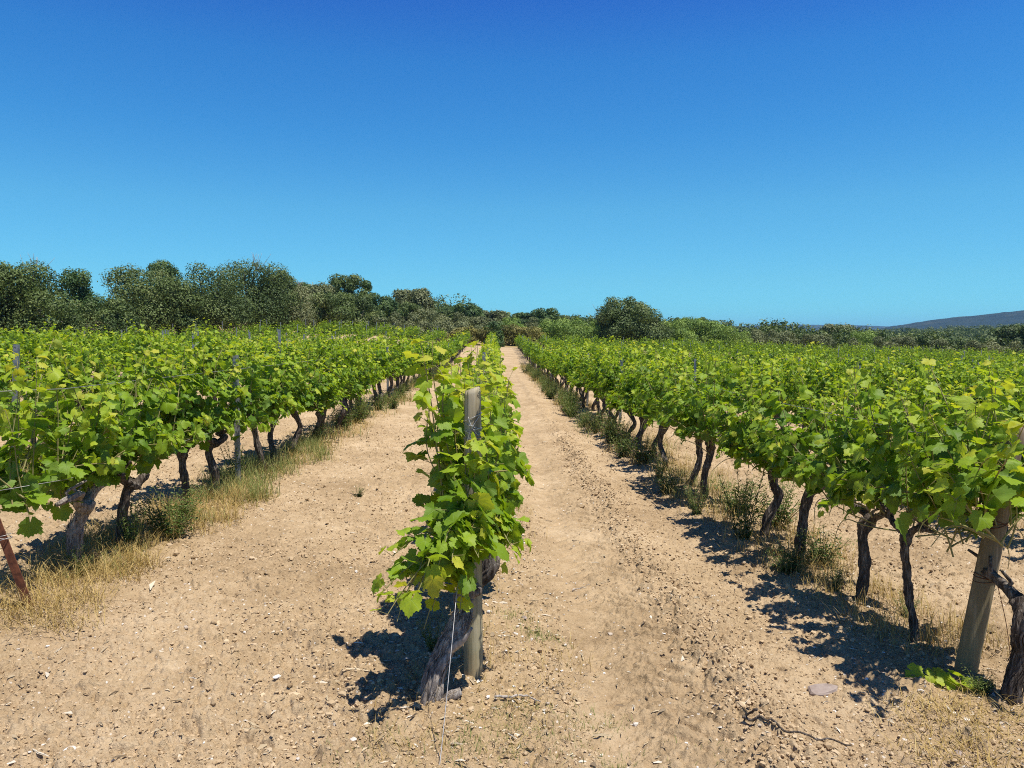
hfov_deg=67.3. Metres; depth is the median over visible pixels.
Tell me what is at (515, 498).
grapevine
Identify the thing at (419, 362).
grapevine
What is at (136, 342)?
grapevine
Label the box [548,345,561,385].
grapevine
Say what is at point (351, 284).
holm oak
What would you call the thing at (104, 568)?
dry grass
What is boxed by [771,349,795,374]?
grapevine
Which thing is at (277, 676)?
stone
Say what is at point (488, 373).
grapevine
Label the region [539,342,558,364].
grapevine
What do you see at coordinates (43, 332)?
grapevine
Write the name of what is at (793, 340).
scrub bush
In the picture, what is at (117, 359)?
grapevine
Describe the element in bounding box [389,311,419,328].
scrub bush
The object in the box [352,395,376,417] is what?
weed
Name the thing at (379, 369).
grapevine
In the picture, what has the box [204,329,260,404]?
grapevine
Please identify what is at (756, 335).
scrub bush
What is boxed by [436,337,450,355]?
grapevine
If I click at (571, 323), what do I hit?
leafy shrub
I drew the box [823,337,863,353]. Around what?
scrub bush
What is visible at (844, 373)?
grapevine
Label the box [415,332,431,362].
grapevine
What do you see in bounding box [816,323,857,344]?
tree
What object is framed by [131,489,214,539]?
weed
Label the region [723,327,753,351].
leafy shrub
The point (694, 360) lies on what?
metal stake
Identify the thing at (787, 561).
weed
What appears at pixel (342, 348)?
grapevine
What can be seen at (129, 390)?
grapevine
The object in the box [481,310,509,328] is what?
tree
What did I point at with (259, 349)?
grapevine
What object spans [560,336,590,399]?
grapevine
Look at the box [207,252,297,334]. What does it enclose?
holm oak
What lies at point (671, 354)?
grapevine
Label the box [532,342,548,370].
grapevine
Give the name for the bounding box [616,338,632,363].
grapevine
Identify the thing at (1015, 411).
grapevine
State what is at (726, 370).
grapevine
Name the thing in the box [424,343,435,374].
grapevine
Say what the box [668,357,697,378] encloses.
grapevine
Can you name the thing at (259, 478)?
green grass
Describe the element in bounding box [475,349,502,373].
grapevine
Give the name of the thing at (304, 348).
grapevine
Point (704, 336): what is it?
leafy shrub
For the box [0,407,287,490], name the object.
trellis wire
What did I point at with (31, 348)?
grapevine
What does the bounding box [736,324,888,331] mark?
distant hills
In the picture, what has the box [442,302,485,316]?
tree
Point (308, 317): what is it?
tree
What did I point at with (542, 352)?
grapevine
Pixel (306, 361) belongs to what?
grapevine
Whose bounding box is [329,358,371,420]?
grapevine
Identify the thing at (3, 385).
grapevine
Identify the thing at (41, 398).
grapevine
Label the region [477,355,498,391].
grapevine
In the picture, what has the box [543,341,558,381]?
grapevine
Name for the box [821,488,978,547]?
trellis wire
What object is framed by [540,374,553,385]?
weed
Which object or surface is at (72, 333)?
grapevine
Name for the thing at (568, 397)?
weed
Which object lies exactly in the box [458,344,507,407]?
grapevine
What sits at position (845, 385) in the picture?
grapevine
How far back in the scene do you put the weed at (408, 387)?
21.92 m
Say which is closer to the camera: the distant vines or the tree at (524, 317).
the distant vines
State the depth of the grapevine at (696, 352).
27.70 m
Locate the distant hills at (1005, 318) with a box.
[863,310,1023,332]
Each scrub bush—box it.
[370,315,399,335]
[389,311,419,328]
[400,318,438,338]
[409,308,447,329]
[423,322,453,339]
[435,311,472,326]
[441,320,482,340]
[464,315,488,327]
[524,316,552,334]
[746,329,780,348]
[764,330,796,351]
[781,333,817,352]
[798,333,831,353]
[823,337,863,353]
[873,336,915,354]
[906,339,948,358]
[935,338,980,360]
[963,339,1009,355]
[998,340,1023,360]
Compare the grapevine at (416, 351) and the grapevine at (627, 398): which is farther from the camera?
the grapevine at (416, 351)
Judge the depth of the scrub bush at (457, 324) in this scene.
82.61 m
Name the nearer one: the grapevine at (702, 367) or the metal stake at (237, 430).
the metal stake at (237, 430)
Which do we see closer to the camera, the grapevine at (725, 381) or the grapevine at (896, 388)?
the grapevine at (896, 388)
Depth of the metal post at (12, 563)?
4.17 m
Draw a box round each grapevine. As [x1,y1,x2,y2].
[0,328,21,360]
[0,329,36,361]
[0,338,135,572]
[0,341,19,391]
[0,341,46,401]
[0,349,57,428]
[7,366,81,457]
[8,339,73,380]
[11,318,53,380]
[16,342,205,546]
[18,326,129,410]
[18,342,49,395]
[19,322,74,363]
[41,316,93,357]
[50,338,92,382]
[63,334,156,417]
[68,330,99,352]
[74,324,123,382]
[85,326,116,362]
[85,331,107,367]
[104,344,156,403]
[105,322,148,371]
[106,328,132,366]
[121,320,175,367]
[121,330,146,350]
[126,319,198,385]
[131,349,249,498]
[140,342,269,490]
[146,331,180,355]
[151,334,188,360]
[161,337,207,389]
[180,318,239,399]
[189,332,213,346]
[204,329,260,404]
[206,323,240,355]
[216,336,300,468]
[217,336,252,385]
[224,336,252,358]
[226,331,278,367]
[228,329,307,460]
[244,339,264,366]
[245,322,276,353]
[245,336,329,450]
[260,331,287,369]
[268,341,299,368]
[271,332,299,353]
[272,340,307,370]
[286,334,304,349]
[296,336,324,368]
[296,343,317,390]
[298,335,327,365]
[301,326,334,378]
[301,356,349,435]
[306,348,351,434]
[313,326,362,429]
[324,338,344,372]
[329,339,352,359]
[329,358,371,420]
[338,340,375,413]
[348,339,385,408]
[348,348,383,404]
[355,335,396,402]
[361,334,401,404]
[370,331,384,351]
[370,338,534,705]
[378,337,408,396]
[386,326,414,396]
[389,336,417,388]
[389,351,411,383]
[396,334,414,388]
[401,336,424,385]
[404,329,427,381]
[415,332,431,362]
[417,335,438,364]
[418,344,431,376]
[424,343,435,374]
[429,336,444,371]
[430,359,528,611]
[434,335,449,358]
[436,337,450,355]
[452,352,523,571]
[455,331,503,402]
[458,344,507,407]
[459,339,513,431]
[472,357,506,387]
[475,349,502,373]
[475,351,498,396]
[476,352,498,387]
[477,334,502,376]
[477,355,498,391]
[478,342,501,374]
[530,341,547,367]
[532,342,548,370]
[536,349,545,375]
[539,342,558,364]
[539,353,553,378]
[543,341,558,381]
[546,354,564,388]
[547,343,561,386]
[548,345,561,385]
[552,336,577,384]
[554,344,576,393]
[557,350,575,387]
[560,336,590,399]
[560,344,580,389]
[560,349,582,393]
[564,355,593,397]
[566,364,584,404]
[567,354,588,407]
[574,341,609,410]
[580,336,618,413]
[584,342,634,419]
[585,356,613,418]
[596,351,631,425]
[598,341,637,425]
[604,367,639,435]
[613,356,664,447]
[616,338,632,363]
[616,345,659,441]
[623,341,646,369]
[629,340,688,457]
[629,348,693,470]
[646,350,737,484]
[656,347,680,369]
[656,352,755,498]
[661,343,680,363]
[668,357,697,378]
[676,358,704,382]
[679,344,706,368]
[686,363,699,393]
[688,349,705,374]
[694,360,725,399]
[695,353,735,399]
[698,346,719,375]
[705,351,728,370]
[705,352,818,537]
[713,352,761,398]
[719,349,749,379]
[721,367,754,411]
[728,357,790,400]
[729,379,874,559]
[749,353,803,428]
[754,359,782,379]
[759,350,791,383]
[760,348,785,374]
[768,341,834,445]
[768,361,916,600]
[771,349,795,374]
[786,373,847,429]
[788,354,825,393]
[798,353,831,377]
[798,375,887,438]
[805,354,848,426]
[814,375,1023,642]
[819,351,846,404]
[825,359,857,411]
[833,361,861,388]
[836,359,874,408]
[843,355,1023,706]
[848,372,924,442]
[849,350,909,413]
[865,365,961,493]
[876,350,897,383]
[881,356,916,394]
[895,346,929,390]
[897,363,961,418]
[905,385,991,465]
[909,360,957,394]
[924,353,980,402]
[927,360,960,389]
[933,366,1023,532]
[933,384,985,421]
[944,352,983,394]
[948,371,1018,428]
[951,353,995,414]
[977,363,1005,384]
[991,351,1023,422]
[1011,363,1023,405]
[1018,355,1023,385]
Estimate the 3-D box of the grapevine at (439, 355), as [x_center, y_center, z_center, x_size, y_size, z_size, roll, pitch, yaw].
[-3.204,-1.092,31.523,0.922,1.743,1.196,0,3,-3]
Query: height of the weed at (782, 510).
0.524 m
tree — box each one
[51,266,106,325]
[135,259,182,326]
[263,280,320,333]
[296,281,335,304]
[298,282,311,331]
[359,280,380,316]
[376,295,403,325]
[391,286,435,321]
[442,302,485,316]
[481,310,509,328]
[511,312,535,327]
[530,307,559,326]
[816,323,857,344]
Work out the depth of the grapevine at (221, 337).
20.75 m
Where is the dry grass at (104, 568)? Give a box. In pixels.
[0,364,1023,767]
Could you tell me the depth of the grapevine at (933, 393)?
12.45 m
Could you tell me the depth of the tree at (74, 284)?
55.95 m
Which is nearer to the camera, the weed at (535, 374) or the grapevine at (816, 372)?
the grapevine at (816, 372)
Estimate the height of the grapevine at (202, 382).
1.526 m
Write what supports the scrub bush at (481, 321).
on the ground at (582, 561)
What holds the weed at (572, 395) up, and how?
on the ground at (582, 561)
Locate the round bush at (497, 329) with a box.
[484,321,504,346]
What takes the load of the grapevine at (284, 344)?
on the ground at (582, 561)
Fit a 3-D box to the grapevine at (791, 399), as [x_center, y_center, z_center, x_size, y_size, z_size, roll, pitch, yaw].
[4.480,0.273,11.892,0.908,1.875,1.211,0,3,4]
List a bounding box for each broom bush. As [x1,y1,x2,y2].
[264,311,294,332]
[441,327,469,341]
[463,326,484,342]
[474,327,493,342]
[499,323,517,345]
[507,326,537,345]
[527,327,547,346]
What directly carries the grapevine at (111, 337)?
on the ground at (582, 561)
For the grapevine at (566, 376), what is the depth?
21.70 m
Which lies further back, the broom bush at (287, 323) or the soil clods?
the broom bush at (287, 323)
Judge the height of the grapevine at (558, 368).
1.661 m
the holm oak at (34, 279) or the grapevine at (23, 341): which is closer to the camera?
the grapevine at (23, 341)
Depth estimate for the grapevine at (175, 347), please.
22.90 m
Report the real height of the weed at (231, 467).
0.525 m
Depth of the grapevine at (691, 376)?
17.67 m
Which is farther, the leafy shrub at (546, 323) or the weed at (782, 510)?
the leafy shrub at (546, 323)
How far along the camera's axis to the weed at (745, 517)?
6.38 m
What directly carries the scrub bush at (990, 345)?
on the ground at (582, 561)
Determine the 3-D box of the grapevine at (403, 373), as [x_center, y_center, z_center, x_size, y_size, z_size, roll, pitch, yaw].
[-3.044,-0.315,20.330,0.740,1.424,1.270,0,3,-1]
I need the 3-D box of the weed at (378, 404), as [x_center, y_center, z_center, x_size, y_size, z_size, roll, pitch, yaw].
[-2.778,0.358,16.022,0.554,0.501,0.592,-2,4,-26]
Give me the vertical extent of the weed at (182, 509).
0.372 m
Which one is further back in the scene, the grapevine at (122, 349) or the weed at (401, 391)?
the grapevine at (122, 349)
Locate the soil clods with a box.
[0,412,1023,767]
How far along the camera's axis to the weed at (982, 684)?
3.62 m
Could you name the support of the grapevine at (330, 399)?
on the ground at (582, 561)
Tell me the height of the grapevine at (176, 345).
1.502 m
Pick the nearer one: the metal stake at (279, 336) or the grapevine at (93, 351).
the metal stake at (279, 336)
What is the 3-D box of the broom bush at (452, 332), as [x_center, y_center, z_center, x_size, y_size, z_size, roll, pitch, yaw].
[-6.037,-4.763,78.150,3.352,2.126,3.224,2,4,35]
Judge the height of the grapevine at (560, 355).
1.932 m
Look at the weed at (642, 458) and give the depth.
10.29 m
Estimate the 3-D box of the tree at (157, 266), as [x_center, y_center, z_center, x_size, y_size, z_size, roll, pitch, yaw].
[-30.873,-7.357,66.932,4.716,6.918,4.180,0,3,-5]
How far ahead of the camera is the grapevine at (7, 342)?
18.86 m
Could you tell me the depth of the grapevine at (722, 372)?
15.72 m
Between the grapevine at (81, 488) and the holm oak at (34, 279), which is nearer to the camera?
the grapevine at (81, 488)
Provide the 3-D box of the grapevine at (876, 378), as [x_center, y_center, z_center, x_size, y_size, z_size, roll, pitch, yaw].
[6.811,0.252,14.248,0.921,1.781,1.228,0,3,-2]
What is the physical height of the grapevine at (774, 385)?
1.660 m
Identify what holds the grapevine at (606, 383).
on the ground at (582, 561)
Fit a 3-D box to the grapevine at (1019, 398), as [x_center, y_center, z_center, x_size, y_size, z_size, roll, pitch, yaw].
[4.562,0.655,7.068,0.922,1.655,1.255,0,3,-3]
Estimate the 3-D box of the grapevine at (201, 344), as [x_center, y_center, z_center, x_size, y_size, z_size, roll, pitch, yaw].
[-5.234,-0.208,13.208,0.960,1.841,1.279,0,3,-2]
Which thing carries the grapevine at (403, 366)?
on the ground at (582, 561)
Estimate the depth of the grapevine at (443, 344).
36.94 m
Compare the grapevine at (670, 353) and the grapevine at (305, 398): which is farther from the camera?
the grapevine at (670, 353)
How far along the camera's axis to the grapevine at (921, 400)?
8.51 m
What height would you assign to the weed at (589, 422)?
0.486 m
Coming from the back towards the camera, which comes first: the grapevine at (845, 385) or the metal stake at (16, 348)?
the grapevine at (845, 385)
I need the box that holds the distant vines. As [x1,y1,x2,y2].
[0,318,1023,385]
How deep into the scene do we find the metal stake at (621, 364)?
15.47 m
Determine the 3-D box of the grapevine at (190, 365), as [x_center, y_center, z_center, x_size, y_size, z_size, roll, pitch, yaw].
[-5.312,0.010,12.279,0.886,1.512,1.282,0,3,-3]
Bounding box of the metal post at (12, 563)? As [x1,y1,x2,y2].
[0,518,33,608]
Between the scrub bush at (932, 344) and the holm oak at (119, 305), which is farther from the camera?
the scrub bush at (932, 344)
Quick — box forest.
[78,290,1023,356]
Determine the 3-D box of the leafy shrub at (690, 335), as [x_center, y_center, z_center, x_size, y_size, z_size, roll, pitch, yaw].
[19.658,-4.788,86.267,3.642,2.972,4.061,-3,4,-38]
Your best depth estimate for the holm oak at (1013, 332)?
110.36 m
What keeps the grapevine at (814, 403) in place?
on the ground at (582, 561)
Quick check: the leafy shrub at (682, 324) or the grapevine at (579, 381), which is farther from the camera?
the leafy shrub at (682, 324)
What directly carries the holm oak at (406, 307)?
on the ground at (582, 561)
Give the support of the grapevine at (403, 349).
on the ground at (582, 561)
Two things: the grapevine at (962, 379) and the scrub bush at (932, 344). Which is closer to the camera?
the grapevine at (962, 379)
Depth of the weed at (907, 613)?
4.70 m
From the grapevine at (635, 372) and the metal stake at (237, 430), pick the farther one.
the grapevine at (635, 372)
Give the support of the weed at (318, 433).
on the ground at (582, 561)
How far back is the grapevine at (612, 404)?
13.00 m
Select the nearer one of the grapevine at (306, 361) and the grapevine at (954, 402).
the grapevine at (954, 402)
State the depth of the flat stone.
3.67 m
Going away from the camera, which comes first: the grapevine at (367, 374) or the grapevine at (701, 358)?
the grapevine at (367, 374)
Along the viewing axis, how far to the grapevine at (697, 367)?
18.26 m
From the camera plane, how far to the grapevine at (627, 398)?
11.70 m
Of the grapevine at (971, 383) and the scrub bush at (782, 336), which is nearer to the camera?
the grapevine at (971, 383)
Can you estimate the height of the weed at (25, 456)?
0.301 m
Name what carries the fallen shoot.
on the ground at (582, 561)
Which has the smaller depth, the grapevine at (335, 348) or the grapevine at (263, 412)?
the grapevine at (263, 412)
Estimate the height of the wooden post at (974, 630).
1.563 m
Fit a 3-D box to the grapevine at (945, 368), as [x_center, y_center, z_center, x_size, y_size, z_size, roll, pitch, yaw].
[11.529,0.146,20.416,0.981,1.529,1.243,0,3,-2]
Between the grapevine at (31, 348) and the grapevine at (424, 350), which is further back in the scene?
the grapevine at (424, 350)
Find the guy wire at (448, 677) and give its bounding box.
[439,586,457,764]
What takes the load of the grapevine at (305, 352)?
on the ground at (582, 561)
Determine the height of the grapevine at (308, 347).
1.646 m
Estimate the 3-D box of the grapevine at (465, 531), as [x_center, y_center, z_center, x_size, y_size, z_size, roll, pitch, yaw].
[-0.198,0.617,3.641,0.631,1.669,1.425,1,3,9]
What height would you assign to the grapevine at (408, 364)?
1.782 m
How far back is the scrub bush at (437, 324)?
79.14 m
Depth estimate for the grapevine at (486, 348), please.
17.15 m
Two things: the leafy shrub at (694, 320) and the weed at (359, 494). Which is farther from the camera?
the leafy shrub at (694, 320)
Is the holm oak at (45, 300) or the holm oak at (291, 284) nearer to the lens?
the holm oak at (45, 300)
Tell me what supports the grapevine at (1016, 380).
on the ground at (582, 561)
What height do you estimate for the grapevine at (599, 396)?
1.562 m
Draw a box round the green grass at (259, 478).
[17,370,830,767]
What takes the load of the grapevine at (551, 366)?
on the ground at (582, 561)
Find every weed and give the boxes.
[21,442,42,465]
[63,544,93,575]
[111,491,147,549]
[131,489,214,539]
[149,480,209,522]
[220,437,248,479]
[304,419,328,441]
[331,406,357,429]
[338,395,373,423]
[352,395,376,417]
[353,488,365,496]
[367,391,388,410]
[380,387,403,408]
[393,384,407,397]
[399,377,415,390]
[415,614,447,651]
[519,363,532,372]
[531,369,540,380]
[538,379,560,395]
[539,381,556,398]
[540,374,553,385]
[555,385,579,409]
[557,392,586,414]
[558,388,583,406]
[560,401,581,416]
[572,409,591,426]
[579,406,607,429]
[587,410,601,433]
[596,410,626,443]
[601,409,617,431]
[605,431,638,457]
[607,414,630,444]
[611,419,633,447]
[622,432,666,464]
[648,446,669,477]
[648,462,685,494]
[684,480,711,514]
[710,473,761,513]
[715,469,768,539]
[740,474,812,530]
[764,537,817,573]
[791,522,856,565]
[821,558,848,590]
[892,592,920,616]
[962,666,999,695]
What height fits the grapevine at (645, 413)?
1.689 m
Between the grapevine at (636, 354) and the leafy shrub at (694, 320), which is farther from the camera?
the leafy shrub at (694, 320)
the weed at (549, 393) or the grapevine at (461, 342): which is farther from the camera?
the weed at (549, 393)
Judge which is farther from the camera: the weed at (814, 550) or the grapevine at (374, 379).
the grapevine at (374, 379)
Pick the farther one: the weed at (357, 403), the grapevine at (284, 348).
the grapevine at (284, 348)
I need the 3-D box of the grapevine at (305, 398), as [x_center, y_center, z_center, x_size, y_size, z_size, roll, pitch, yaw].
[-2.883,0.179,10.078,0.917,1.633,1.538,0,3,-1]
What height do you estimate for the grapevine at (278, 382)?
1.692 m
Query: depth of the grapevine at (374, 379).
14.87 m
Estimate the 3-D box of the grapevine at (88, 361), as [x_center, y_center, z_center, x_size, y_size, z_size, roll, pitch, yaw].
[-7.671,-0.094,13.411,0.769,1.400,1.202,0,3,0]
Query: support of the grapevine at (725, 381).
on the ground at (582, 561)
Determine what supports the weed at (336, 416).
on the ground at (582, 561)
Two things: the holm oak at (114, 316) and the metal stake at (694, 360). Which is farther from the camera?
the holm oak at (114, 316)
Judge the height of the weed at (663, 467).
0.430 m
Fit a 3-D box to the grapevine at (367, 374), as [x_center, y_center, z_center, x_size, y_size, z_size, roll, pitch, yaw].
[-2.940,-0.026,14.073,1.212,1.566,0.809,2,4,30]
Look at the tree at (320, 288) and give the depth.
81.56 m
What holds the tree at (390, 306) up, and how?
on the ground at (582, 561)
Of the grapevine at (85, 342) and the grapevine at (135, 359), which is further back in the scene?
the grapevine at (85, 342)
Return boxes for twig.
[494,694,540,701]
[742,714,851,745]
[743,708,757,720]
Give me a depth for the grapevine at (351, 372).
12.30 m
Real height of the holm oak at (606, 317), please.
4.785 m
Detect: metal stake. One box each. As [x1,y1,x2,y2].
[11,344,19,446]
[232,355,240,479]
[278,329,281,363]
[386,347,388,388]
[586,353,588,405]
[619,359,623,421]
[693,359,696,380]
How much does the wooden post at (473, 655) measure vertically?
1.637 m
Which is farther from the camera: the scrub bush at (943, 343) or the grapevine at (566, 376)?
the scrub bush at (943, 343)
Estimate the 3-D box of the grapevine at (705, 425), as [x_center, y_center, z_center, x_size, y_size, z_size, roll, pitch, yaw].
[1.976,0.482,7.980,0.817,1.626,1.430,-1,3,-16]
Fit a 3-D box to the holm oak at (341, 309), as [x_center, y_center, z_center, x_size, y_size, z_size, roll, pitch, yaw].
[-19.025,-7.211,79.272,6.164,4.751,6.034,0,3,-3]
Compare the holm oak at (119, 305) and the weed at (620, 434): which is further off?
the holm oak at (119, 305)
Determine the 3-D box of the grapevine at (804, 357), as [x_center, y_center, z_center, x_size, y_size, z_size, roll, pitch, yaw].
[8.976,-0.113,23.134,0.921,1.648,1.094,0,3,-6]
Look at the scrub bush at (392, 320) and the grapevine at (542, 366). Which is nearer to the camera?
the grapevine at (542, 366)
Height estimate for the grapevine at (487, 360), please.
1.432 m
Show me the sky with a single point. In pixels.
(811, 162)
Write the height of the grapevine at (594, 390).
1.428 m
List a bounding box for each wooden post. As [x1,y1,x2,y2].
[463,386,482,678]
[954,427,1023,674]
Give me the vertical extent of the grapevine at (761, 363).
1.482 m
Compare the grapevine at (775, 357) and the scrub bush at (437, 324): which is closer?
the grapevine at (775, 357)
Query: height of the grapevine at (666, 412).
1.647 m
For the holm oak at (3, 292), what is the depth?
48.95 m
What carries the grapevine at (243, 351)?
on the ground at (582, 561)
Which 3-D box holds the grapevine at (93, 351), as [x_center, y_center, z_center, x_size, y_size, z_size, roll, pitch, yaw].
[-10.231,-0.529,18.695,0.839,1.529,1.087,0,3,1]
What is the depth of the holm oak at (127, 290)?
59.45 m
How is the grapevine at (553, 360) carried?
on the ground at (582, 561)
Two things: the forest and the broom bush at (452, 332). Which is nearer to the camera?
the broom bush at (452, 332)
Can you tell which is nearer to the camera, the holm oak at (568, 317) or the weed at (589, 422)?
the weed at (589, 422)
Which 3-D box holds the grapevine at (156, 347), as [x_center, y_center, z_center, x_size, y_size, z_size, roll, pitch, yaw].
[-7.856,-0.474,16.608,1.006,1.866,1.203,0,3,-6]
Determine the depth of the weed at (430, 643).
3.82 m
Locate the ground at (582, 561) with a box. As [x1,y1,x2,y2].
[0,323,1023,767]
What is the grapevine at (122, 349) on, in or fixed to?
on the ground at (582, 561)
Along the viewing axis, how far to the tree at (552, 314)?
126.34 m
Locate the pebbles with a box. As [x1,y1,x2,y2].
[6,447,1020,767]
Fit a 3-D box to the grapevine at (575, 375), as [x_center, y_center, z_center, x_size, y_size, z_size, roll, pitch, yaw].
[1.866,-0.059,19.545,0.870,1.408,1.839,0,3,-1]
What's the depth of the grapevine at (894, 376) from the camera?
18.23 m
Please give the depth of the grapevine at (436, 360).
28.05 m
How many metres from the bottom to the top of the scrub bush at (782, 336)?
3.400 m
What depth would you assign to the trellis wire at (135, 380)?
5.22 m
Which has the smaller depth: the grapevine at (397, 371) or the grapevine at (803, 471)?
the grapevine at (803, 471)
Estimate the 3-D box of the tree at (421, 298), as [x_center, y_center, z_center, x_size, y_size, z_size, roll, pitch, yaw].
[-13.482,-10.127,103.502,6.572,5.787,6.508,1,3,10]
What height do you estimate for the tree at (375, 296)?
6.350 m
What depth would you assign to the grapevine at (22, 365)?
11.78 m
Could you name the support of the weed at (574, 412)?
on the ground at (582, 561)
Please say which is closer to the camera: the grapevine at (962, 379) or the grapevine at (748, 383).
the grapevine at (748, 383)
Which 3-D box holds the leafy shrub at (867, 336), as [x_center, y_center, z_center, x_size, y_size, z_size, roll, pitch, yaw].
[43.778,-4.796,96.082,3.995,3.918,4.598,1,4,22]
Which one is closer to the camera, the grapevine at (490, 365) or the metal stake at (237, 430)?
the metal stake at (237, 430)
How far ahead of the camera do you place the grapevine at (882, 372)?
23.51 m
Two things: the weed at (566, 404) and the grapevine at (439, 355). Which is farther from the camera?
the grapevine at (439, 355)
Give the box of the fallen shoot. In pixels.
[905,662,990,689]
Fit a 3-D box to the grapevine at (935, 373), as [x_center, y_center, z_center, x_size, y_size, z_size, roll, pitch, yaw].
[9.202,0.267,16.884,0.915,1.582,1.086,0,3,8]
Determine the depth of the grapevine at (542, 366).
32.26 m
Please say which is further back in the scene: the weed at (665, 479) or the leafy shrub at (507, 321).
the leafy shrub at (507, 321)
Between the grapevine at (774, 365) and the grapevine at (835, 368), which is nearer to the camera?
the grapevine at (774, 365)
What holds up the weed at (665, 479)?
on the ground at (582, 561)
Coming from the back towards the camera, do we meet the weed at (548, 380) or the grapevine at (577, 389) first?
the weed at (548, 380)
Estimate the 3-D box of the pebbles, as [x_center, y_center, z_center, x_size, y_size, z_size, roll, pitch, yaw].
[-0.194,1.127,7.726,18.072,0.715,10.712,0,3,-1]
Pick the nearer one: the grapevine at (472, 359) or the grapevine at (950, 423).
the grapevine at (472, 359)
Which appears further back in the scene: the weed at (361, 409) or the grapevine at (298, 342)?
the grapevine at (298, 342)
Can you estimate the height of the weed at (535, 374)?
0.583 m
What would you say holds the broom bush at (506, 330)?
on the ground at (582, 561)
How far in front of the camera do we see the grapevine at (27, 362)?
16.16 m
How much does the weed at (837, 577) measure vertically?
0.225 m
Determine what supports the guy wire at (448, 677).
attached to the wooden post at (473, 655)
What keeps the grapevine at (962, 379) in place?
on the ground at (582, 561)
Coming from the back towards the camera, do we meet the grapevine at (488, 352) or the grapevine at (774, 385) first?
the grapevine at (488, 352)
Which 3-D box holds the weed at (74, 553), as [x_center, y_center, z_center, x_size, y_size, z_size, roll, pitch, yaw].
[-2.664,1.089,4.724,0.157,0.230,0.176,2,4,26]
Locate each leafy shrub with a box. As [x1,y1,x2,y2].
[502,316,529,335]
[538,317,569,339]
[547,323,579,347]
[553,317,581,333]
[572,319,596,342]
[584,325,602,341]
[660,317,694,340]
[675,316,706,340]
[675,328,700,349]
[693,319,729,347]
[708,323,745,347]
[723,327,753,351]
[848,330,877,350]
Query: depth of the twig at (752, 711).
3.13 m
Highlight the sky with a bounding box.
[0,0,1023,325]
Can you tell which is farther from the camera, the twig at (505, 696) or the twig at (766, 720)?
the twig at (505, 696)
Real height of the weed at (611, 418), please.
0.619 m
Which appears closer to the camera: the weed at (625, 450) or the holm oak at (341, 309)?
the weed at (625, 450)
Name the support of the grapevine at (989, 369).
on the ground at (582, 561)
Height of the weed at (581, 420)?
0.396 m
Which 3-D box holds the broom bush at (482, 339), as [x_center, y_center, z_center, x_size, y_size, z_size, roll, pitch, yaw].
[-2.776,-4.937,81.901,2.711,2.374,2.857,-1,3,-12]
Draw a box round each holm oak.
[0,254,69,336]
[0,260,32,336]
[7,285,90,338]
[76,296,143,335]
[92,308,143,340]
[97,261,200,336]
[148,276,206,337]
[178,261,257,335]
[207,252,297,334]
[243,269,304,333]
[300,291,355,332]
[323,292,390,332]
[327,273,372,330]
[397,301,428,327]
[435,310,455,323]
[557,315,577,322]
[594,296,667,344]
[597,308,633,345]
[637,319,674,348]
[987,323,1023,352]
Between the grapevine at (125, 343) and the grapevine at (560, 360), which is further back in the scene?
the grapevine at (560, 360)
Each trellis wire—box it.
[0,346,437,391]
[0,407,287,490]
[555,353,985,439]
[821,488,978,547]
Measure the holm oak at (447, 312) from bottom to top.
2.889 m
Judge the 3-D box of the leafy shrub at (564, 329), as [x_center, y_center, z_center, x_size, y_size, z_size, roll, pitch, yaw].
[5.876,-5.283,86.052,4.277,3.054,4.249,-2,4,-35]
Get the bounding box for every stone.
[272,674,280,678]
[807,683,837,695]
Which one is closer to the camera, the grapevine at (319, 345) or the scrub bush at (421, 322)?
the grapevine at (319, 345)
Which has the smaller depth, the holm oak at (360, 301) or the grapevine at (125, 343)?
the grapevine at (125, 343)
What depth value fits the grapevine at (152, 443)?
5.32 m
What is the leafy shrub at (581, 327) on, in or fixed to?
on the ground at (582, 561)
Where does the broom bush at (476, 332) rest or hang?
on the ground at (582, 561)
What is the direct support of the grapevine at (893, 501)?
on the ground at (582, 561)
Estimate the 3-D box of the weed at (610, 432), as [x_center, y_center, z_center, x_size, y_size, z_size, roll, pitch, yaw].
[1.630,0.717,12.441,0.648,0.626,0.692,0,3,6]
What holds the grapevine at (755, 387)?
on the ground at (582, 561)
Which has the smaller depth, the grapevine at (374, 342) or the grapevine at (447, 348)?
the grapevine at (374, 342)
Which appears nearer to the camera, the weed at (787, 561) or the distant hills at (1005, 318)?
the weed at (787, 561)
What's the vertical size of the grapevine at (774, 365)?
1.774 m
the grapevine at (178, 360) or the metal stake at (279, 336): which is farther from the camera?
the metal stake at (279, 336)
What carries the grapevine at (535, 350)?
on the ground at (582, 561)
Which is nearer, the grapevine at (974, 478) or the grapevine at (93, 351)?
the grapevine at (974, 478)
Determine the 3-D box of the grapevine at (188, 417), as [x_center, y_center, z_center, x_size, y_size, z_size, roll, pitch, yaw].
[-2.926,0.409,6.895,0.936,1.459,1.419,0,3,-1]
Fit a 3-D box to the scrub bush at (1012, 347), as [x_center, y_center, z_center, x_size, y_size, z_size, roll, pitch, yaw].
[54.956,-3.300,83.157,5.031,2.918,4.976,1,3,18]
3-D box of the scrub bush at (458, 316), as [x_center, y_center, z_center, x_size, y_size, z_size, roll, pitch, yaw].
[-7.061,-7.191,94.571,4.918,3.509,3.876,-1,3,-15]

